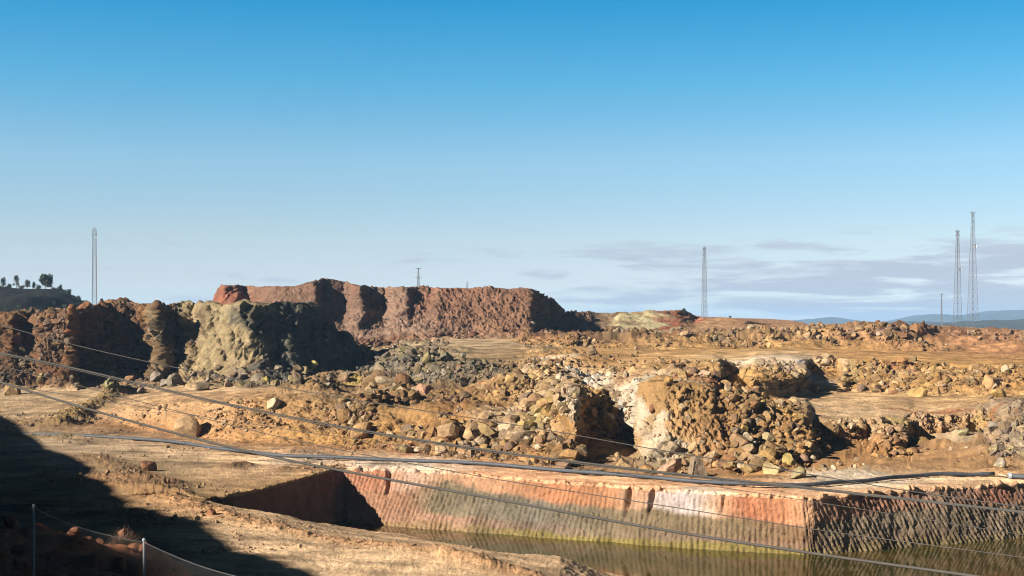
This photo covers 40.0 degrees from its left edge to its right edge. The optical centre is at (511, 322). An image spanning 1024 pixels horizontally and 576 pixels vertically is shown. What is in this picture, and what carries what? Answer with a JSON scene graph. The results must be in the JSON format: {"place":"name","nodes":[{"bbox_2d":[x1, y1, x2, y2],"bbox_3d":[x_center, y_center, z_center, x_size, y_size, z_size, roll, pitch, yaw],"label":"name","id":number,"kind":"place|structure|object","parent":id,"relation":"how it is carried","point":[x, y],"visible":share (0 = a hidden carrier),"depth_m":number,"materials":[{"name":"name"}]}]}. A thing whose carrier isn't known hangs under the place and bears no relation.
{"place":"outdoors","nodes":[
{"label":"outdoors","id":0,"kind":"place"},
{"bbox_2d":[0,287,82,311],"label":"scrub hill","id":1,"kind":"structure","parent":0,"point":[27,298],"depth_m":668.79,"materials":[{"name":"soil"}]},
{"bbox_2d":[0,277,5,286],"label":"tree","id":2,"kind":"object","parent":1,"relation":"on","point":[3,279],"visible":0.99,"depth_m":699.72,"materials":[{"name":"green plant"}]},
{"bbox_2d":[12,275,19,287],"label":"tree","id":3,"kind":"object","parent":1,"relation":"on","point":[16,278],"visible":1,"depth_m":699.86,"materials":[{"name":"green plant"}]},
{"bbox_2d":[24,279,30,288],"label":"tree","id":4,"kind":"object","parent":1,"relation":"on","point":[27,282],"visible":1,"depth_m":699.77,"materials":[{"name":"green plant"}]},
{"bbox_2d":[39,273,52,288],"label":"tree","id":5,"kind":"object","parent":1,"relation":"on","point":[45,280],"visible":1,"depth_m":698.74,"materials":[{"name":"green plant"}]},
{"bbox_2d":[0,297,364,388],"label":"earth bank","id":6,"kind":"structure","parent":0,"point":[266,338],"depth_m":365.58,"materials":[{"name":"soil"}]},
{"bbox_2d":[36,373,44,383],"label":"boulder","id":7,"kind":"object","parent":6,"relation":"on","point":[40,379],"visible":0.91,"depth_m":348.56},
{"bbox_2d":[150,371,161,381],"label":"boulder","id":8,"kind":"object","parent":6,"relation":"on","point":[155,375],"visible":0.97,"depth_m":346.49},
{"bbox_2d":[0,300,353,389],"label":"bank foot rubble","id":9,"kind":"object","parent":6,"relation":"on","point":[56,332],"visible":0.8,"depth_m":360.02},
{"bbox_2d":[211,373,219,379],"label":"boulder","id":10,"kind":"object","parent":6,"relation":"on","point":[215,377],"visible":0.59,"depth_m":339.08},
{"bbox_2d":[214,365,222,370],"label":"boulder","id":11,"kind":"object","parent":6,"relation":"on","point":[217,367],"visible":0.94,"depth_m":343.44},
{"bbox_2d":[238,374,246,379],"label":"boulder","id":12,"kind":"object","parent":6,"relation":"on","point":[241,376],"visible":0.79,"depth_m":331.20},
{"bbox_2d":[237,367,249,375],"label":"boulder","id":13,"kind":"object","parent":6,"relation":"on","point":[241,369],"visible":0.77,"depth_m":333.27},
{"bbox_2d":[250,373,264,381],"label":"boulder","id":14,"kind":"object","parent":6,"relation":"on","point":[256,377],"visible":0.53,"depth_m":326.93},
{"bbox_2d":[293,364,303,371],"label":"boulder","id":15,"kind":"object","parent":6,"relation":"on","point":[299,368],"visible":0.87,"depth_m":344.35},
{"bbox_2d":[302,366,308,373],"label":"boulder","id":16,"kind":"object","parent":6,"relation":"on","point":[306,369],"visible":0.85,"depth_m":348.41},
{"bbox_2d":[308,360,318,369],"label":"boulder","id":17,"kind":"object","parent":6,"relation":"on","point":[313,364],"visible":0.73,"depth_m":355.85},
{"bbox_2d":[213,278,589,338],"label":"mesa hill","id":18,"kind":"structure","parent":0,"point":[411,304],"depth_m":495.98,"materials":[{"name":"stone"}]},
{"bbox_2d":[322,282,556,335],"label":"mesa rubble","id":19,"kind":"object","parent":18,"relation":"on","point":[538,312],"visible":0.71,"depth_m":485.61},
{"bbox_2d":[0,381,980,575],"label":"overhead cable","id":20,"kind":"object","parent":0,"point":[595,517],"visible":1,"depth_m":24.82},
{"bbox_2d":[0,310,1023,575],"bbox_3d":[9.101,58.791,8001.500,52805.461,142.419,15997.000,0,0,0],"label":"ground","id":21,"kind":"structure","parent":0,"point":[24,456],"depth_m":208.76,"materials":[{"name":"soil"}]},
{"bbox_2d":[3,383,20,395],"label":"boulder","id":22,"kind":"object","parent":21,"relation":"on","point":[9,390],"visible":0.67,"depth_m":337.42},
{"bbox_2d":[77,372,85,381],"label":"boulder","id":23,"kind":"object","parent":21,"relation":"on","point":[82,376],"visible":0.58,"depth_m":359.17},
{"bbox_2d":[92,226,96,304],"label":"lattice mast","id":24,"kind":"object","parent":21,"relation":"on","point":[93,239],"visible":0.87,"depth_m":439.64,"materials":[{"name":"metal"}]},
{"bbox_2d":[103,380,113,387],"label":"boulder","id":25,"kind":"object","parent":21,"relation":"on","point":[111,384],"visible":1,"depth_m":313.60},
{"bbox_2d":[0,501,233,575],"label":"chain link fence","id":26,"kind":"object","parent":21,"relation":"on","point":[34,542],"visible":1,"depth_m":28.95,"materials":[{"name":"metal"}]},
{"bbox_2d":[101,524,142,545],"bbox_3d":[-17.018,9.311,61.052,1.780,1.136,1.662,0,0,0],"label":"dry bush","id":27,"kind":"object","parent":21,"relation":"on","point":[124,540],"visible":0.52,"depth_m":60.99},
{"bbox_2d":[123,375,134,383],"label":"boulder","id":28,"kind":"object","parent":21,"relation":"on","point":[131,378],"visible":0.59,"depth_m":353.36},
{"bbox_2d":[136,386,143,393],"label":"boulder","id":29,"kind":"object","parent":21,"relation":"on","point":[140,390],"visible":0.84,"depth_m":318.15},
{"bbox_2d":[141,460,156,470],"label":"boulder","id":30,"kind":"object","parent":21,"relation":"on","point":[146,465],"visible":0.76,"depth_m":185.72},
{"bbox_2d":[160,379,166,386],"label":"boulder","id":31,"kind":"object","parent":21,"relation":"on","point":[163,382],"visible":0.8,"depth_m":338.87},
{"bbox_2d":[166,373,182,386],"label":"boulder","id":32,"kind":"object","parent":21,"relation":"on","point":[173,379],"visible":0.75,"depth_m":337.78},
{"bbox_2d":[173,415,201,437],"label":"boulder","id":33,"kind":"object","parent":21,"relation":"on","point":[189,425],"visible":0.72,"depth_m":239.22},
{"bbox_2d":[195,382,209,390],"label":"boulder","id":34,"kind":"object","parent":21,"relation":"on","point":[201,386],"visible":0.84,"depth_m":307.51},
{"bbox_2d":[206,508,215,515],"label":"boulder","id":35,"kind":"object","parent":21,"relation":"on","point":[210,511],"visible":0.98,"depth_m":142.52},
{"bbox_2d":[224,381,232,386],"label":"boulder","id":36,"kind":"object","parent":21,"relation":"on","point":[228,384],"visible":0.92,"depth_m":310.86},
{"bbox_2d":[234,380,245,385],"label":"boulder","id":37,"kind":"object","parent":21,"relation":"on","point":[239,383],"visible":0.8,"depth_m":310.95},
{"bbox_2d":[142,397,344,446],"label":"bank rubble","id":38,"kind":"object","parent":21,"relation":"on","point":[275,423],"visible":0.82,"depth_m":236.56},
{"bbox_2d":[267,397,281,409],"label":"boulder","id":39,"kind":"object","parent":21,"relation":"on","point":[273,403],"visible":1,"depth_m":237.85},
{"bbox_2d":[270,379,279,385],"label":"boulder","id":40,"kind":"object","parent":21,"relation":"on","point":[275,382],"visible":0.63,"depth_m":304.68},
{"bbox_2d":[291,371,303,384],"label":"boulder","id":41,"kind":"object","parent":21,"relation":"on","point":[298,378],"visible":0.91,"depth_m":258.56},
{"bbox_2d":[326,373,332,381],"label":"boulder","id":42,"kind":"object","parent":21,"relation":"on","point":[329,377],"visible":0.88,"depth_m":269.25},
{"bbox_2d":[338,373,348,382],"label":"boulder","id":43,"kind":"object","parent":21,"relation":"on","point":[343,377],"visible":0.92,"depth_m":279.01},
{"bbox_2d":[350,422,371,438],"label":"boulder","id":44,"kind":"object","parent":21,"relation":"on","point":[363,426],"visible":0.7,"depth_m":222.32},
{"bbox_2d":[374,363,386,370],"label":"boulder","id":45,"kind":"object","parent":21,"relation":"on","point":[379,367],"visible":0.29,"depth_m":282.05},
{"bbox_2d":[381,352,390,357],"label":"boulder","id":46,"kind":"object","parent":21,"relation":"on","point":[386,354],"visible":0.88,"depth_m":385.89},
{"bbox_2d":[398,347,408,352],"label":"boulder","id":47,"kind":"object","parent":21,"relation":"on","point":[402,349],"visible":0.37,"depth_m":363.89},
{"bbox_2d":[401,367,409,372],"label":"boulder","id":48,"kind":"object","parent":21,"relation":"on","point":[404,370],"visible":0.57,"depth_m":301.11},
{"bbox_2d":[399,444,412,452],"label":"boulder","id":49,"kind":"object","parent":21,"relation":"on","point":[402,449],"visible":0.94,"depth_m":208.50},
{"bbox_2d":[401,424,412,431],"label":"boulder","id":50,"kind":"object","parent":21,"relation":"on","point":[406,426],"visible":0.42,"depth_m":220.19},
{"bbox_2d":[405,348,414,354],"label":"boulder","id":51,"kind":"object","parent":21,"relation":"on","point":[409,351],"visible":0.55,"depth_m":333.47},
{"bbox_2d":[414,377,421,382],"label":"boulder","id":52,"kind":"object","parent":21,"relation":"on","point":[418,379],"visible":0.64,"depth_m":287.14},
{"bbox_2d":[414,447,421,452],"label":"boulder","id":53,"kind":"object","parent":21,"relation":"on","point":[416,449],"visible":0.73,"depth_m":208.32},
{"bbox_2d":[414,383,431,394],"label":"boulder","id":54,"kind":"object","parent":21,"relation":"on","point":[424,389],"visible":0.69,"depth_m":254.79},
{"bbox_2d":[422,351,431,364],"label":"boulder","id":55,"kind":"object","parent":21,"relation":"on","point":[426,359],"visible":0.71,"depth_m":315.56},
{"bbox_2d":[435,445,441,455],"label":"boulder","id":56,"kind":"object","parent":21,"relation":"on","point":[437,448],"visible":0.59,"depth_m":205.19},
{"bbox_2d":[440,352,453,361],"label":"boulder","id":57,"kind":"object","parent":21,"relation":"on","point":[445,356],"visible":0.8,"depth_m":319.37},
{"bbox_2d":[437,422,459,439],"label":"boulder","id":58,"kind":"object","parent":21,"relation":"on","point":[451,430],"visible":0.72,"depth_m":206.68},
{"bbox_2d":[456,448,464,454],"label":"boulder","id":59,"kind":"object","parent":21,"relation":"on","point":[460,451],"visible":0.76,"depth_m":203.43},
{"bbox_2d":[463,427,478,440],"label":"boulder","id":60,"kind":"object","parent":21,"relation":"on","point":[470,434],"visible":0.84,"depth_m":206.44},
{"bbox_2d":[3,432,994,486],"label":"pipeline","id":61,"kind":"object","parent":21,"relation":"on","point":[811,484],"visible":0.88,"depth_m":185.47,"materials":[{"name":"black plastic"}]},
{"bbox_2d":[360,338,638,390],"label":"grey rubble","id":62,"kind":"object","parent":21,"relation":"on","point":[434,368],"visible":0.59,"depth_m":308.50,"materials":[{"name":"stone"}]},
{"bbox_2d":[0,403,1022,575],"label":"bench stones","id":63,"kind":"object","parent":21,"relation":"on","point":[4,554],"visible":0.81,"depth_m":146.42,"materials":[{"name":"stone"}]},
{"bbox_2d":[533,444,541,449],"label":"boulder","id":64,"kind":"object","parent":21,"relation":"on","point":[537,446],"visible":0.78,"depth_m":198.18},
{"bbox_2d":[547,431,556,440],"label":"boulder","id":65,"kind":"object","parent":21,"relation":"on","point":[552,436],"visible":0.75,"depth_m":202.45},
{"bbox_2d":[555,435,564,444],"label":"boulder","id":66,"kind":"object","parent":21,"relation":"on","point":[560,438],"visible":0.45,"depth_m":198.88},
{"bbox_2d":[616,458,631,469],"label":"boulder","id":67,"kind":"object","parent":21,"relation":"on","point":[622,462],"visible":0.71,"depth_m":186.18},
{"bbox_2d":[639,465,653,473],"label":"boulder","id":68,"kind":"object","parent":21,"relation":"on","point":[646,467],"visible":0.62,"depth_m":181.34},
{"bbox_2d":[649,404,654,412],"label":"boulder","id":69,"kind":"object","parent":21,"relation":"on","point":[651,409],"visible":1,"depth_m":206.47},
{"bbox_2d":[664,376,673,383],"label":"boulder","id":70,"kind":"object","parent":21,"relation":"on","point":[666,379],"visible":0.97,"depth_m":208.11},
{"bbox_2d":[657,458,681,474],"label":"boulder","id":71,"kind":"object","parent":21,"relation":"on","point":[673,465],"visible":0.71,"depth_m":179.56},
{"bbox_2d":[358,364,983,413],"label":"rubble","id":72,"kind":"object","parent":21,"relation":"on","point":[390,386],"visible":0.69,"depth_m":240.00,"materials":[{"name":"stone"}]},
{"bbox_2d":[335,381,1023,475],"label":"rubble","id":73,"kind":"object","parent":21,"relation":"on","point":[494,435],"visible":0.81,"depth_m":207.11,"materials":[{"name":"stone"}]},
{"bbox_2d":[678,371,687,377],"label":"boulder","id":74,"kind":"object","parent":21,"relation":"on","point":[681,374],"visible":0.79,"depth_m":219.87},
{"bbox_2d":[680,330,688,335],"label":"boulder","id":75,"kind":"object","parent":21,"relation":"on","point":[683,333],"visible":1,"depth_m":428.53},
{"bbox_2d":[352,320,1023,350],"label":"rubble","id":76,"kind":"object","parent":21,"relation":"on","point":[887,332],"visible":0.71,"depth_m":439.95,"materials":[{"name":"stone"}]},
{"bbox_2d":[688,455,707,477],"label":"boulder","id":77,"kind":"object","parent":21,"relation":"on","point":[696,467],"visible":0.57,"depth_m":177.23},
{"bbox_2d":[701,248,707,318],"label":"lattice mast","id":78,"kind":"object","parent":21,"relation":"on","point":[705,297],"visible":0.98,"depth_m":611.59,"materials":[{"name":"metal"}]},
{"bbox_2d":[722,463,732,469],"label":"boulder","id":79,"kind":"object","parent":21,"relation":"on","point":[727,466],"visible":1,"depth_m":187.09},
{"bbox_2d":[731,427,743,435],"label":"boulder","id":80,"kind":"object","parent":21,"relation":"on","point":[740,431],"visible":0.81,"depth_m":199.29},
{"bbox_2d":[729,433,749,445],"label":"boulder","id":81,"kind":"object","parent":21,"relation":"on","point":[742,440],"visible":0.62,"depth_m":195.50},
{"bbox_2d":[739,368,747,379],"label":"boulder","id":82,"kind":"object","parent":21,"relation":"on","point":[742,372],"visible":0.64,"depth_m":286.22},
{"bbox_2d":[740,425,748,431],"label":"boulder","id":83,"kind":"object","parent":21,"relation":"on","point":[745,428],"visible":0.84,"depth_m":200.15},
{"bbox_2d":[739,465,752,473],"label":"boulder","id":84,"kind":"object","parent":21,"relation":"on","point":[746,469],"visible":1,"depth_m":187.30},
{"bbox_2d":[743,432,753,441],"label":"boulder","id":85,"kind":"object","parent":21,"relation":"on","point":[748,436],"visible":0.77,"depth_m":197.01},
{"bbox_2d":[480,353,1023,398],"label":"rubble","id":86,"kind":"object","parent":21,"relation":"on","point":[897,377],"visible":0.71,"depth_m":311.08,"materials":[{"name":"stone"}]},
{"bbox_2d":[761,432,774,441],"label":"boulder","id":87,"kind":"object","parent":21,"relation":"on","point":[765,436],"visible":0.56,"depth_m":199.11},
{"bbox_2d":[762,462,781,474],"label":"boulder","id":88,"kind":"object","parent":21,"relation":"on","point":[769,470],"visible":0.79,"depth_m":185.56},
{"bbox_2d":[772,429,780,434],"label":"boulder","id":89,"kind":"object","parent":21,"relation":"on","point":[775,431],"visible":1,"depth_m":201.00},
{"bbox_2d":[782,453,795,465],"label":"boulder","id":90,"kind":"object","parent":21,"relation":"on","point":[788,458],"visible":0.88,"depth_m":189.71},
{"bbox_2d":[791,466,805,477],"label":"boulder","id":91,"kind":"object","parent":21,"relation":"on","point":[798,469],"visible":0.91,"depth_m":175.70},
{"bbox_2d":[798,454,809,461],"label":"boulder","id":92,"kind":"object","parent":21,"relation":"on","point":[803,458],"visible":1,"depth_m":194.53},
{"bbox_2d":[804,440,813,448],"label":"boulder","id":93,"kind":"object","parent":21,"relation":"on","point":[808,444],"visible":1,"depth_m":197.63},
{"bbox_2d":[810,454,816,460],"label":"boulder","id":94,"kind":"object","parent":21,"relation":"on","point":[813,458],"visible":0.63,"depth_m":197.08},
{"bbox_2d":[821,422,833,432],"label":"boulder","id":95,"kind":"object","parent":21,"relation":"on","point":[828,426],"visible":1,"depth_m":220.57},
{"bbox_2d":[829,426,838,436],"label":"boulder","id":96,"kind":"object","parent":21,"relation":"on","point":[835,430],"visible":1,"depth_m":219.70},
{"bbox_2d":[841,375,849,382],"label":"boulder","id":97,"kind":"object","parent":21,"relation":"on","point":[844,378],"visible":1,"depth_m":319.70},
{"bbox_2d":[857,368,866,374],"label":"boulder","id":98,"kind":"object","parent":21,"relation":"on","point":[860,371],"visible":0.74,"depth_m":324.05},
{"bbox_2d":[908,387,927,396],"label":"boulder","id":99,"kind":"object","parent":21,"relation":"on","point":[918,392],"visible":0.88,"depth_m":295.05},
{"bbox_2d":[953,228,961,324],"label":"lattice mast","id":100,"kind":"object","parent":21,"relation":"on","point":[957,251],"visible":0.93,"depth_m":639.72,"materials":[{"name":"metal"}]},
{"bbox_2d":[956,428,969,436],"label":"boulder","id":101,"kind":"object","parent":21,"relation":"on","point":[962,432],"visible":1,"depth_m":227.00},
{"bbox_2d":[967,212,978,326],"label":"lattice mast","id":102,"kind":"object","parent":21,"relation":"on","point":[975,247],"visible":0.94,"depth_m":654.35,"materials":[{"name":"metal"}]},
{"bbox_2d":[982,374,1000,388],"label":"boulder","id":103,"kind":"object","parent":21,"relation":"on","point":[988,381],"visible":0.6,"depth_m":300.80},
{"bbox_2d":[988,421,997,433],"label":"boulder","id":104,"kind":"object","parent":21,"relation":"on","point":[992,426],"visible":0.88,"depth_m":221.96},
{"bbox_2d":[989,450,996,455],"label":"boulder","id":105,"kind":"object","parent":21,"relation":"on","point":[993,452],"visible":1,"depth_m":201.67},
{"bbox_2d":[989,388,1005,397],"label":"boulder","id":106,"kind":"object","parent":21,"relation":"on","point":[997,392],"visible":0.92,"depth_m":248.95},
{"bbox_2d":[991,444,1005,451],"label":"boulder","id":107,"kind":"object","parent":21,"relation":"on","point":[1001,447],"visible":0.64,"depth_m":208.11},
{"bbox_2d":[993,457,1005,466],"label":"boulder","id":108,"kind":"object","parent":21,"relation":"on","point":[1000,462],"visible":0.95,"depth_m":191.61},
{"bbox_2d":[995,451,1003,457],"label":"boulder","id":109,"kind":"object","parent":21,"relation":"on","point":[999,454],"visible":0.87,"depth_m":199.87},
{"bbox_2d":[1000,364,1010,372],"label":"boulder","id":110,"kind":"object","parent":21,"relation":"on","point":[1005,367],"visible":0.78,"depth_m":321.91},
{"bbox_2d":[1007,472,1023,478],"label":"pipe section","id":111,"kind":"object","parent":21,"relation":"on","point":[1010,475],"visible":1,"depth_m":176.89,"materials":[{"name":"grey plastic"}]},
{"bbox_2d":[0,352,1023,511],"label":"overhead cable","id":112,"kind":"object","parent":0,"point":[701,476],"visible":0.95,"depth_m":28.85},
{"bbox_2d":[0,354,1023,512],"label":"overhead cable","id":113,"kind":"object","parent":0,"point":[540,458],"visible":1,"depth_m":28.18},
{"bbox_2d":[1,384,1022,534],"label":"overhead cable","id":114,"kind":"object","parent":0,"point":[541,463],"visible":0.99,"depth_m":32.59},
{"bbox_2d":[0,0,1023,321],"label":"sky","id":115,"kind":"structure","parent":0,"point":[825,158],"materials":[{"name":"blue"}]},
{"bbox_2d":[1,325,1023,507],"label":"overhead cable","id":116,"kind":"object","parent":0,"point":[538,428],"visible":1,"depth_m":30.59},
{"bbox_2d":[2,366,1023,557],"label":"overhead cable","id":117,"kind":"object","parent":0,"point":[536,485],"visible":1,"depth_m":28.61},
{"bbox_2d":[240,465,1023,554],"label":"pit wall","id":118,"kind":"structure","parent":0,"point":[329,496],"depth_m":168.04,"materials":[{"name":"stone"}]},
{"bbox_2d":[329,520,1023,575],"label":"water","id":119,"kind":"structure","parent":0,"point":[623,559],"depth_m":155.54,"materials":[{"name":"liquid"}]},
{"bbox_2d":[791,310,1023,324],"bbox_3d":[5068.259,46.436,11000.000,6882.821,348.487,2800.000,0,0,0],"label":"hills","id":120,"kind":"structure","parent":0,"point":[1003,315],"depth_m":10455.59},
{"bbox_2d":[885,321,950,324],"bbox_3d":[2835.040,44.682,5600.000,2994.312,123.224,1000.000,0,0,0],"label":"hills","id":121,"kind":"structure","parent":0,"point":[911,322],"depth_m":5543.07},
{"bbox_2d":[930,319,1023,329],"bbox_3d":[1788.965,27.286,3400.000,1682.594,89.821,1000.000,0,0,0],"label":"hills","id":122,"kind":"structure","parent":0,"point":[1018,324],"depth_m":3284.63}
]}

